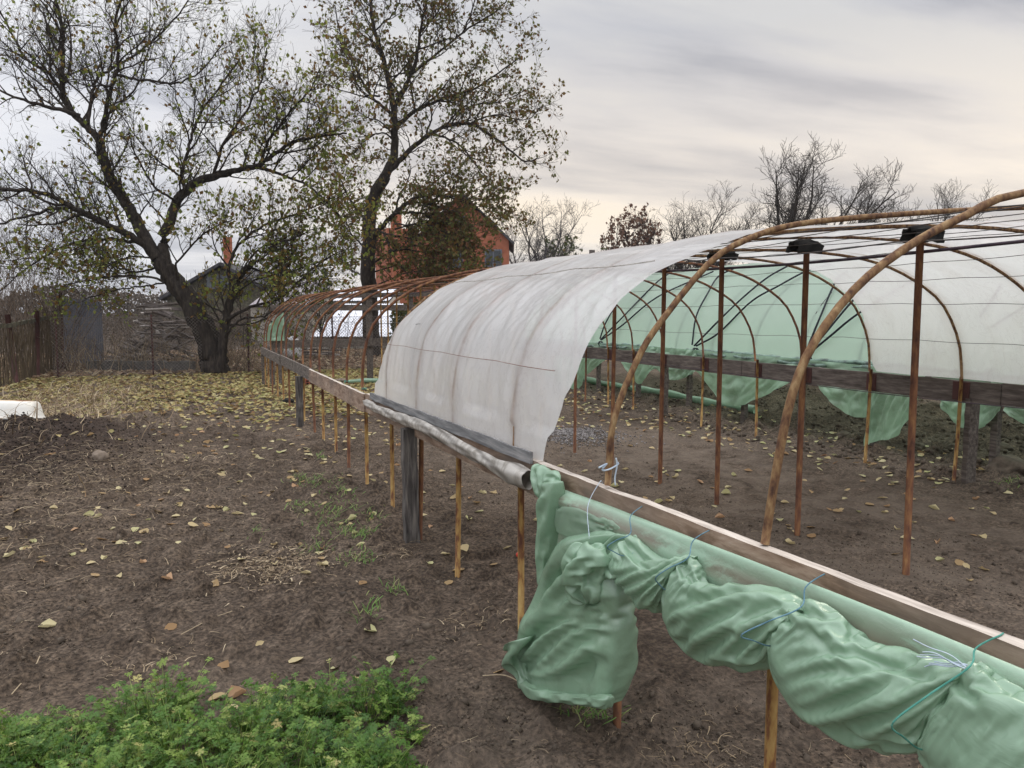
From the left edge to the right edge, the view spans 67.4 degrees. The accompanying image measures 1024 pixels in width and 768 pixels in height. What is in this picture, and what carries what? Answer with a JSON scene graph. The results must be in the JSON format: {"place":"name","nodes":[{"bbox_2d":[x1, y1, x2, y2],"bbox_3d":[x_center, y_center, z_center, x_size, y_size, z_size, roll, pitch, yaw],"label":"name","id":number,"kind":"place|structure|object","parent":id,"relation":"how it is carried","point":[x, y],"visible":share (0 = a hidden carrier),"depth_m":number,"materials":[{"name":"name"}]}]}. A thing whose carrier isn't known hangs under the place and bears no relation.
{"place":"outdoors","nodes":[
{"label":"outdoors","id":0,"kind":"place"},
{"bbox_2d":[158,237,272,339],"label":"old house","id":1,"kind":"structure","parent":0,"point":[168,297],"depth_m":43.73,"materials":[{"name":"grey wood"}]},
{"bbox_2d":[317,289,399,304],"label":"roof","id":2,"kind":"structure","parent":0,"point":[390,300],"depth_m":42.22,"materials":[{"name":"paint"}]},
{"bbox_2d":[0,313,1023,767],"bbox_3d":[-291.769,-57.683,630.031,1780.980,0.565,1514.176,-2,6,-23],"label":"ground","id":3,"kind":"structure","parent":0,"point":[286,621],"depth_m":5.02,"materials":[{"name":"soil"}]},
{"bbox_2d":[3,550,14,556],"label":"fallen leaf","id":4,"kind":"object","parent":3,"relation":"on","point":[9,554],"visible":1,"depth_m":4.97,"materials":[{"name":"beige plant"}]},
{"bbox_2d":[0,400,45,418],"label":"enamel basin","id":5,"kind":"object","parent":3,"relation":"on","point":[8,405],"visible":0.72,"depth_m":8.78,"materials":[{"name":"white metal"}]},
{"bbox_2d":[0,292,63,385],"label":"reed fence","id":6,"kind":"object","parent":3,"relation":"on","point":[37,365],"visible":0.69,"depth_m":18.27,"materials":[{"name":"brown paint"}]},
{"bbox_2d":[38,618,55,626],"bbox_3d":[-2.390,1.238,3.959,0.080,0.036,0.067,1,5,13],"label":"fallen leaf","id":7,"kind":"object","parent":3,"relation":"on","point":[49,622],"visible":0.94,"depth_m":3.97,"materials":[{"name":"beige plant"}]},
{"bbox_2d":[0,151,154,372],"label":"bare thicket","id":8,"kind":"object","parent":3,"relation":"on","point":[26,303],"visible":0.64,"depth_m":21.03,"materials":[{"name":"plant"}]},
{"bbox_2d":[63,299,103,363],"bbox_3d":[-13.167,-1.607,23.567,1.082,2.000,0.028,-2,6,-22],"label":"metal sheet","id":9,"kind":"object","parent":3,"relation":"on","point":[96,335],"visible":0.33,"depth_m":23.59,"materials":[{"name":"grey metal"}]},
{"bbox_2d":[1,284,167,324],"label":"thicket","id":10,"kind":"object","parent":3,"relation":"on","point":[131,304],"visible":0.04,"depth_m":89.76,"materials":[{"name":"plant"}]},
{"bbox_2d":[84,510,93,515],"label":"fallen leaf","id":11,"kind":"object","parent":3,"relation":"on","point":[89,512],"visible":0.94,"depth_m":5.87,"materials":[{"name":"yellow plant"}]},
{"bbox_2d":[91,450,108,461],"bbox_3d":[-4.037,0.712,7.514,0.154,0.140,0.159,3,6,32],"label":"soil lump","id":12,"kind":"object","parent":3,"relation":"on","point":[99,455],"visible":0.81,"depth_m":7.46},
{"bbox_2d":[0,369,229,492],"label":"dry grass","id":13,"kind":"structure","parent":3,"relation":"on","point":[78,413],"depth_m":12.98,"materials":[{"name":"plant"}]},
{"bbox_2d":[86,360,195,371],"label":"concrete curb","id":14,"kind":"structure","parent":3,"relation":"on","point":[156,367],"depth_m":20.72,"materials":[{"name":"grey concrete"}]},
{"bbox_2d":[0,411,294,518],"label":"compost crumbs","id":15,"kind":"object","parent":3,"relation":"on","point":[35,440],"visible":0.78,"depth_m":7.73,"materials":[{"name":"brown soil"}]},
{"bbox_2d":[105,299,197,360],"bbox_3d":[-11.413,-1.618,24.382,2.509,2.157,3.215,-5,7,-43],"label":"woodpile","id":16,"kind":"object","parent":3,"relation":"on","point":[158,309],"visible":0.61,"depth_m":24.17,"materials":[{"name":"brown wood"}]},
{"bbox_2d":[49,328,261,371],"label":"dry weeds","id":17,"kind":"object","parent":3,"relation":"on","point":[79,364],"visible":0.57,"depth_m":21.04,"materials":[{"name":"plant"}]},
{"bbox_2d":[0,306,331,344],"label":"scrub","id":18,"kind":"object","parent":3,"relation":"on","point":[139,315],"visible":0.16,"depth_m":38.31,"materials":[{"name":"plant"}]},
{"bbox_2d":[161,572,171,578],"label":"fallen leaf","id":19,"kind":"object","parent":3,"relation":"on","point":[168,576],"visible":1,"depth_m":4.54,"materials":[{"name":"beige plant"}]},
{"bbox_2d":[165,623,176,629],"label":"fallen leaf","id":20,"kind":"object","parent":3,"relation":"on","point":[170,626],"visible":1,"depth_m":3.92,"materials":[{"name":"brown plant"}]},
{"bbox_2d":[5,273,379,358],"bbox_3d":[-11.640,-2.446,27.598,14.073,2.936,7.542,0,5,4],"label":"bare thicket","id":21,"kind":"object","parent":3,"relation":"on","point":[119,341],"visible":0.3,"depth_m":27.18,"materials":[{"name":"brown plant"}]},
{"bbox_2d":[188,522,198,525],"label":"fallen leaf","id":22,"kind":"object","parent":3,"relation":"on","point":[192,524],"visible":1,"depth_m":5.64,"materials":[{"name":"beige plant"}]},
{"bbox_2d":[0,0,393,373],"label":"fruit tree","id":23,"kind":"object","parent":3,"relation":"on","point":[213,348],"visible":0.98,"depth_m":19.68,"materials":[{"name":"green plant"}]},
{"bbox_2d":[0,413,404,726],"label":"dry stalks","id":24,"kind":"object","parent":3,"relation":"on","point":[106,497],"visible":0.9,"depth_m":6.59,"materials":[{"name":"plant"}]},
{"bbox_2d":[181,611,231,634],"bbox_3d":[-1.572,1.225,3.955,0.014,0.012,0.321,3,6,27],"label":"dry stem","id":25,"kind":"object","parent":3,"relation":"on","point":[201,623],"visible":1,"depth_m":3.90,"materials":[{"name":"plant"}]},
{"bbox_2d":[212,579,218,585],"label":"fallen leaf","id":26,"kind":"object","parent":3,"relation":"on","point":[215,581],"visible":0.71,"depth_m":4.53,"materials":[{"name":"beige plant"}]},
{"bbox_2d":[208,692,226,700],"bbox_3d":[-1.236,1.308,3.225,0.063,0.024,0.076,0,5,2],"label":"fallen leaf","id":27,"kind":"object","parent":3,"relation":"on","point":[215,695],"visible":0.77,"depth_m":3.24,"materials":[{"name":"yellow plant"}]},
{"bbox_2d":[0,651,435,767],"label":"parsley","id":28,"kind":"object","parent":3,"relation":"on","point":[221,733],"visible":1,"depth_m":2.78,"materials":[{"name":"green plant"}]},
{"bbox_2d":[217,660,228,667],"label":"fallen leaf","id":29,"kind":"object","parent":3,"relation":"on","point":[224,664],"visible":1,"depth_m":3.45,"materials":[{"name":"brown plant"}]},
{"bbox_2d":[50,314,399,376],"bbox_3d":[-5.776,-1.071,20.796,11.604,1.650,0.060,-2,6,-23],"label":"wire fence","id":30,"kind":"object","parent":3,"relation":"on","point":[151,345],"visible":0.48,"depth_m":19.51,"materials":[{"name":"grey metal"}]},
{"bbox_2d":[228,685,246,697],"bbox_3d":[-1.162,1.307,3.243,0.076,0.052,0.048,-1,5,-6],"label":"fallen leaf","id":31,"kind":"object","parent":3,"relation":"on","point":[235,691],"visible":0.82,"depth_m":3.26,"materials":[{"name":"brown plant"}]},
{"bbox_2d":[256,640,263,645],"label":"fallen leaf","id":32,"kind":"object","parent":3,"relation":"on","point":[260,642],"visible":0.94,"depth_m":3.65,"materials":[{"name":"beige plant"}]},
{"bbox_2d":[156,534,371,607],"bbox_3d":[-1.532,1.114,4.874,1.208,0.113,1.467,0,5,-3],"label":"litter patch","id":33,"kind":"object","parent":3,"relation":"on","point":[271,569],"visible":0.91,"depth_m":4.83,"materials":[{"name":"plant"}]},
{"bbox_2d":[250,281,334,343],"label":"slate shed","id":34,"kind":"structure","parent":3,"relation":"on","point":[253,310],"depth_m":37.93,"materials":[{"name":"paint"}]},
{"bbox_2d":[284,336,301,359],"bbox_3d":[-6.835,-1.118,23.997,0.648,0.776,0.441,-2,6,-23],"label":"white sack","id":35,"kind":"object","parent":3,"relation":"on","point":[296,351],"visible":0.29,"depth_m":23.86,"materials":[{"name":"paint"}]},
{"bbox_2d":[288,657,302,662],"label":"fallen leaf","id":36,"kind":"object","parent":3,"relation":"on","point":[293,659],"visible":1,"depth_m":3.56,"materials":[{"name":"beige plant"}]},
{"bbox_2d":[267,345,341,355],"bbox_3d":[-7.335,-1.208,26.922,2.662,0.531,3.447,-2,6,-23],"label":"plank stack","id":37,"kind":"object","parent":3,"relation":"on","point":[316,352],"visible":0.24,"depth_m":27.00,"materials":[{"name":"brown wood"}]},
{"bbox_2d":[0,348,609,377],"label":"leaf litter","id":38,"kind":"object","parent":3,"relation":"on","point":[351,364],"visible":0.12,"depth_m":22.86,"materials":[{"name":"plant"}]},
{"bbox_2d":[288,256,348,351],"bbox_3d":[-7.337,-3.125,28.900,2.480,4.030,2.925,-2,6,-23],"label":"dark shrub","id":39,"kind":"object","parent":3,"relation":"on","point":[327,287],"visible":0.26,"depth_m":28.61,"materials":[{"name":"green plant"}]},
{"bbox_2d":[317,561,327,564],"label":"fallen leaf","id":40,"kind":"object","parent":3,"relation":"on","point":[323,563],"visible":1,"depth_m":4.82,"materials":[{"name":"beige plant"}]},
{"bbox_2d":[0,367,647,442],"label":"leaf carpet","id":41,"kind":"object","parent":3,"relation":"on","point":[242,384],"visible":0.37,"depth_m":15.29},
{"bbox_2d":[282,398,293,402],"bbox_3d":[-3.922,0.297,13.450,0.214,0.095,0.103,-2,6,-23],"label":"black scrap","id":42,"kind":"object","parent":41,"relation":"on","point":[286,400],"visible":0.66,"depth_m":13.41,"materials":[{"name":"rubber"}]},
{"bbox_2d":[344,378,377,383],"bbox_3d":[-3.246,-0.080,17.272,1.055,0.114,0.122,-2,6,-23],"label":"film roll","id":43,"kind":"object","parent":41,"relation":"on","point":[372,380],"visible":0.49,"depth_m":17.22,"materials":[{"name":"green plastic"}]},
{"bbox_2d":[334,378,345,381],"bbox_3d":[-3.926,-0.083,17.664,0.342,0.104,0.209,-2,6,-23],"label":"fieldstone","id":44,"kind":"object","parent":3,"relation":"on","point":[341,379],"visible":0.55,"depth_m":17.58,"materials":[{"name":"grey stone"}]},
{"bbox_2d":[348,514,356,519],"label":"fallen leaf","id":45,"kind":"object","parent":3,"relation":"on","point":[352,516],"visible":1,"depth_m":5.93,"materials":[{"name":"beige plant"}]},
{"bbox_2d":[311,303,402,348],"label":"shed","id":46,"kind":"structure","parent":3,"relation":"on","point":[359,313],"depth_m":34.58,"materials":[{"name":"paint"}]},
{"bbox_2d":[364,624,376,630],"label":"fallen leaf","id":47,"kind":"object","parent":3,"relation":"on","point":[373,628],"visible":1,"depth_m":3.88,"materials":[{"name":"beige plant"}]},
{"bbox_2d":[386,655,395,663],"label":"fallen leaf","id":48,"kind":"object","parent":3,"relation":"on","point":[390,658],"visible":0.88,"depth_m":3.51,"materials":[{"name":"beige plant"}]},
{"bbox_2d":[389,302,417,337],"bbox_3d":[-2.475,-2.407,30.883,5.241,2.547,3.518,0,5,-1],"label":"green creeper","id":49,"kind":"object","parent":3,"relation":"on","point":[402,314],"depth_m":29.66,"materials":[{"name":"green plant"}]},
{"bbox_2d":[102,540,761,767],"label":"litter patch","id":50,"kind":"object","parent":3,"relation":"on","point":[476,624],"visible":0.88,"depth_m":3.40,"materials":[{"name":"plant"}]},
{"bbox_2d":[299,0,569,355],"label":"fruit tree","id":51,"kind":"object","parent":3,"relation":"on","point":[449,249],"visible":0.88,"depth_m":26.90,"materials":[{"name":"green plant"}]},
{"bbox_2d":[375,194,513,303],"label":"brick house","id":52,"kind":"structure","parent":3,"relation":"on","point":[505,245],"depth_m":57.30,"materials":[{"name":"brick"}]},
{"bbox_2d":[485,249,501,266],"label":"window","id":53,"kind":"structure","parent":52,"relation":"in","point":[497,251],"depth_m":57.26,"materials":[{"name":"grey glass"}]},
{"bbox_2d":[153,392,767,490],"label":"scattered leaves","id":54,"kind":"object","parent":3,"relation":"on","point":[349,489],"visible":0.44,"depth_m":10.56,"materials":[{"name":"yellow plant"}]},
{"bbox_2d":[461,544,468,550],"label":"fallen leaf","id":55,"kind":"object","parent":3,"relation":"on","point":[464,547],"visible":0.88,"depth_m":5.06,"materials":[{"name":"beige plant"}]},
{"bbox_2d":[0,444,995,767],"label":"straw bits","id":56,"kind":"object","parent":3,"relation":"on","point":[490,726],"visible":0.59,"depth_m":3.04,"materials":[{"name":"beige plant"}]},
{"bbox_2d":[483,674,516,680],"bbox_3d":[-0.028,1.282,3.344,0.211,0.012,0.038,3,6,27],"label":"dry stem","id":57,"kind":"object","parent":3,"relation":"on","point":[499,674],"visible":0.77,"depth_m":3.37,"materials":[{"name":"plant"}]},
{"bbox_2d":[509,236,552,263],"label":"bare tree","id":58,"kind":"object","parent":3,"relation":"on","point":[519,257],"visible":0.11,"depth_m":65.29,"materials":[{"name":"grey plant"}]},
{"bbox_2d":[499,194,595,262],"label":"hazy tree","id":59,"kind":"object","parent":3,"relation":"on","point":[536,256],"visible":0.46,"depth_m":75.88,"materials":[{"name":"grey plant"}]},
{"bbox_2d":[541,235,607,257],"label":"hazy tree","id":60,"kind":"object","parent":3,"relation":"on","point":[571,249],"visible":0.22,"depth_m":74.27,"materials":[{"name":"grey plant"}]},
{"bbox_2d":[545,423,664,453],"bbox_3d":[0.723,0.651,9.781,2.415,0.119,2.393,3,6,31],"label":"gravel patch","id":61,"kind":"object","parent":3,"relation":"on","point":[584,432],"visible":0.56,"depth_m":9.64,"materials":[{"name":"grey gravel"}]},
{"bbox_2d":[247,452,1023,730],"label":"grass","id":62,"kind":"structure","parent":3,"relation":"on","point":[577,710],"depth_m":5.31,"materials":[{"name":"green plant"}]},
{"bbox_2d":[261,189,1023,767],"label":"greenhouse frame","id":63,"kind":"object","parent":3,"relation":"on","point":[971,395],"visible":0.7,"depth_m":5.33,"materials":[{"name":"wood"}]},
{"bbox_2d":[264,313,283,340],"bbox_3d":[-5.136,-1.241,16.562,0.420,0.620,0.172,-2,6,-23],"label":"film scrap","id":64,"kind":"object","parent":63,"relation":"attached to","point":[274,330],"visible":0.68,"depth_m":16.58,"materials":[{"name":"green plastic"}]},
{"bbox_2d":[363,220,1023,489],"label":"film cover","id":65,"kind":"object","parent":63,"relation":"on","point":[490,358],"visible":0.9,"depth_m":5.02,"materials":[{"name":"white plastic"}]},
{"bbox_2d":[501,464,1023,767],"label":"green film roll","id":66,"kind":"object","parent":63,"relation":"attached to","point":[849,672],"visible":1,"depth_m":1.93,"materials":[{"name":"green plastic"}]},
{"bbox_2d":[571,263,1023,463],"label":"cover","id":67,"kind":"object","parent":63,"relation":"attached to","point":[836,348],"visible":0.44,"depth_m":11.17,"materials":[{"name":"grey plastic"}]},
{"bbox_2d":[600,203,687,269],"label":"brown tree","id":68,"kind":"object","parent":3,"relation":"on","point":[623,233],"visible":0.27,"depth_m":59.48,"materials":[{"name":"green plant"}]},
{"bbox_2d":[583,377,758,413],"bbox_3d":[2.359,0.071,15.423,0.240,0.175,7.506,-2,6,-23],"label":"film roll","id":69,"kind":"object","parent":3,"relation":"on","point":[678,395],"visible":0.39,"depth_m":13.81,"materials":[{"name":"green plastic"}]},
{"bbox_2d":[622,180,768,269],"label":"bare tree","id":70,"kind":"object","parent":3,"relation":"on","point":[675,238],"visible":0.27,"depth_m":60.17,"materials":[{"name":"grey plant"}]},
{"bbox_2d":[715,513,724,517],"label":"fallen leaf","id":71,"kind":"object","parent":3,"relation":"on","point":[719,515],"visible":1,"depth_m":5.93,"materials":[{"name":"brown plant"}]},
{"bbox_2d":[721,488,730,493],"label":"fallen leaf","id":72,"kind":"object","parent":3,"relation":"on","point":[726,491],"visible":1,"depth_m":6.79,"materials":[{"name":"yellow plant"}]},
{"bbox_2d":[563,391,988,484],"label":"scattered leaves","id":73,"kind":"object","parent":3,"relation":"on","point":[829,457],"visible":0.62,"depth_m":9.30,"materials":[{"name":"yellow plant"}]},
{"bbox_2d":[785,538,794,543],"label":"fallen leaf","id":74,"kind":"object","parent":3,"relation":"on","point":[788,540],"visible":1,"depth_m":5.30,"materials":[{"name":"beige plant"}]},
{"bbox_2d":[751,133,916,227],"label":"bare tree","id":75,"kind":"object","parent":3,"relation":"on","point":[792,210],"visible":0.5,"depth_m":45.89,"materials":[{"name":"grey plant"}]},
{"bbox_2d":[767,170,914,226],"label":"bare tree","id":76,"kind":"object","parent":3,"relation":"on","point":[868,201],"visible":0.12,"depth_m":48.59,"materials":[{"name":"brown plant"}]},
{"bbox_2d":[837,431,850,437],"bbox_3d":[4.273,0.661,9.846,0.192,0.127,0.167,-2,6,-23],"label":"earth clod","id":77,"kind":"object","parent":3,"relation":"on","point":[845,433],"visible":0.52,"depth_m":9.80,"materials":[{"name":"soil"}]},
{"bbox_2d":[915,442,924,448],"bbox_3d":[4.794,0.737,9.070,0.138,0.104,0.171,5,7,41],"label":"earth clod","id":78,"kind":"object","parent":3,"relation":"on","point":[920,444],"visible":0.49,"depth_m":9.02,"materials":[{"name":"soil"}]},
{"bbox_2d":[858,178,997,222],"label":"bare tree","id":79,"kind":"object","parent":3,"relation":"on","point":[946,200],"visible":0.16,"depth_m":49.68,"materials":[{"name":"brown plant"}]},
{"bbox_2d":[929,504,938,509],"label":"fallen leaf","id":80,"kind":"object","parent":3,"relation":"on","point":[934,506],"visible":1,"depth_m":6.27,"materials":[{"name":"yellow plant"}]},
{"bbox_2d":[945,443,962,449],"bbox_3d":[5.131,0.752,8.894,0.216,0.135,0.186,-2,6,-23],"label":"earth clod","id":81,"kind":"object","parent":3,"relation":"on","point":[951,445],"visible":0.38,"depth_m":8.86,"materials":[{"name":"soil"}]},
{"bbox_2d":[955,559,963,564],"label":"fallen leaf","id":82,"kind":"object","parent":3,"relation":"on","point":[959,562],"visible":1,"depth_m":4.88,"materials":[{"name":"beige plant"}]},
{"bbox_2d":[986,454,1023,473],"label":"earth clod","id":83,"kind":"object","parent":3,"relation":"on","point":[1008,464],"visible":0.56,"depth_m":7.61,"materials":[{"name":"soil"}]},
{"bbox_2d":[1000,442,1013,451],"bbox_3d":[5.677,0.754,8.903,0.254,0.150,0.207,-2,6,-23],"label":"earth clod","id":84,"kind":"object","parent":3,"relation":"on","point":[1004,446],"visible":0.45,"depth_m":8.82,"materials":[{"name":"soil"}]},
{"bbox_2d":[0,0,1023,312],"label":"sky","id":85,"kind":"structure","parent":0,"point":[666,100],"materials":[{"name":"grey"}]},
{"bbox_2d":[567,381,1023,493],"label":"dug soil","id":86,"kind":"structure","parent":0,"point":[1001,488],"depth_m":10.18,"materials":[{"name":"brown soil"}]}
]}

